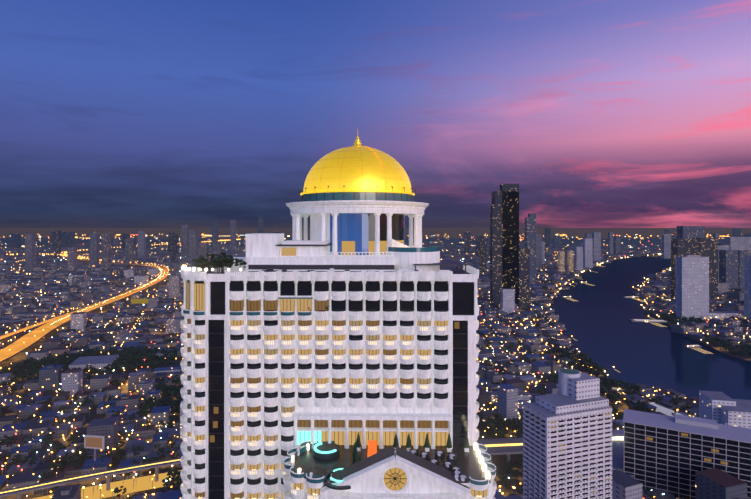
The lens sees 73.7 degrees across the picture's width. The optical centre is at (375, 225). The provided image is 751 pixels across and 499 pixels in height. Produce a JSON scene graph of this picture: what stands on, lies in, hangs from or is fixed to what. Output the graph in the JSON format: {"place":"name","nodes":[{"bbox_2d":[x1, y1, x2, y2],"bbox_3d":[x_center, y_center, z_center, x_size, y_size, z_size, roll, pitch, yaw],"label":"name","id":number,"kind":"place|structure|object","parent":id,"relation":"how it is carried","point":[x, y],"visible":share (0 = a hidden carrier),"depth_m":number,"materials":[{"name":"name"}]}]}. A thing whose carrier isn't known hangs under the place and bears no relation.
{"place":"outdoors","nodes":[
{"label":"outdoors","id":0,"kind":"place"},
{"bbox_2d":[0,239,245,362],"bbox_3d":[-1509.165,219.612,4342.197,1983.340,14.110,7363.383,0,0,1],"label":"highway","id":1,"kind":"structure","parent":0,"point":[29,339],"depth_m":1081.32,"materials":[{"name":"brown"}]},
{"bbox_2d":[0,436,622,498],"bbox_3d":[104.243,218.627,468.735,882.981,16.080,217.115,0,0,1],"label":"viaduct road","id":2,"kind":"structure","parent":0,"point":[506,446],"depth_m":434.54,"materials":[{"name":"concrete"}]},
{"bbox_2d":[612,429,623,439],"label":"station canopy","id":3,"kind":"object","parent":2,"relation":"on","point":[617,434],"visible":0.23,"depth_m":488.67,"materials":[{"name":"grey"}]},
{"bbox_2d":[180,185,478,498],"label":"high-rise building","id":4,"kind":"structure","parent":0,"point":[266,354],"depth_m":123.93,"materials":[{"name":"white paint"}]},
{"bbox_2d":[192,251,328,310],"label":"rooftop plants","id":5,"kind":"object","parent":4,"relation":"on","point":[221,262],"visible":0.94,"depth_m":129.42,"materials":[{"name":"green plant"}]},
{"bbox_2d":[303,129,411,192],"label":"dome","id":6,"kind":"structure","parent":4,"relation":"on","point":[371,175],"depth_m":141.29,"materials":[{"name":"gold metal"}]},
{"bbox_2d":[304,145,410,189],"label":"dome ribs","id":7,"kind":"object","parent":6,"relation":"attached to","point":[362,164],"visible":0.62,"depth_m":143.26,"materials":[{"name":"gold metal"}]},
{"bbox_2d":[283,412,496,498],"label":"rooftop terrace","id":8,"kind":"structure","parent":4,"relation":"attached to","point":[341,455],"depth_m":113.94,"materials":[{"name":"white paint"}]},
{"bbox_2d":[0,228,750,498],"bbox_3d":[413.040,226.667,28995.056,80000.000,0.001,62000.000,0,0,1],"label":"ground","id":9,"kind":"structure","parent":0,"point":[515,476],"depth_m":1164.33,"materials":[{"name":"grey"}]},
{"bbox_2d":[84,298,147,460],"bbox_3d":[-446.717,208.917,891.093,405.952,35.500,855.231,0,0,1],"label":"billboards","id":10,"kind":"object","parent":9,"relation":"on","point":[94,442],"visible":0.92,"depth_m":462.63,"materials":[{"name":"grey concrete"}]},
{"bbox_2d":[0,184,750,498],"bbox_3d":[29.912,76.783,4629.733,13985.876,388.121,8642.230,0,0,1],"label":"city buildings","id":11,"kind":"structure","parent":9,"relation":"on","point":[703,276],"depth_m":1066.27,"materials":[{"name":"grey concrete"}]},
{"bbox_2d":[525,368,609,498],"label":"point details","id":12,"kind":"object","parent":11,"relation":"attached to","point":[564,374],"visible":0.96,"depth_m":338.50,"materials":[{"name":"white concrete"}]},
{"bbox_2d":[0,257,750,498],"bbox_3d":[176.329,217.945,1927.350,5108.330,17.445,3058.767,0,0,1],"label":"city trees","id":13,"kind":"object","parent":9,"relation":"on","point":[130,354],"visible":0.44,"depth_m":666.67,"materials":[{"name":"green plant"}]},
{"bbox_2d":[0,234,750,498],"bbox_3d":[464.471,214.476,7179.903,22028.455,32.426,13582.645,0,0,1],"label":"city lights","id":14,"kind":"object","parent":9,"relation":"on","point":[182,372],"visible":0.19,"depth_m":745.63,"materials":[{"name":"yellow"}]},
{"bbox_2d":[650,402,681,416],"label":"pier roof","id":15,"kind":"structure","parent":9,"relation":"on","point":[664,410],"depth_m":596.26,"materials":[{"name":"white metal"}]},
{"bbox_2d":[623,409,750,498],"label":"apartment building","id":16,"kind":"structure","parent":9,"relation":"on","point":[669,454],"depth_m":407.08,"materials":[{"name":"black concrete"}]},
{"bbox_2d":[0,0,750,227],"label":"sky","id":17,"kind":"structure","parent":0,"point":[114,113],"materials":[{"name":"blue"}]},
{"bbox_2d":[566,255,712,394],"bbox_3d":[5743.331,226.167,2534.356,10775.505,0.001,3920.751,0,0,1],"label":"river reflections","id":18,"kind":"object","parent":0,"point":[651,323],"depth_m":1149.96,"materials":[{"name":"yellow"}]},
{"bbox_2d":[549,255,750,400],"bbox_3d":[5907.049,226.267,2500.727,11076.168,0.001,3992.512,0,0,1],"label":"river","id":19,"kind":"structure","parent":0,"point":[602,329],"depth_m":989.66,"materials":[{"name":"liquid"}]},
{"bbox_2d":[562,264,701,391],"bbox_3d":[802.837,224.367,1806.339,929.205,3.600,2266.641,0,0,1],"label":"boats","id":20,"kind":"object","parent":19,"relation":"on","point":[652,321],"visible":0.62,"depth_m":1176.06,"materials":[{"name":"grey"}]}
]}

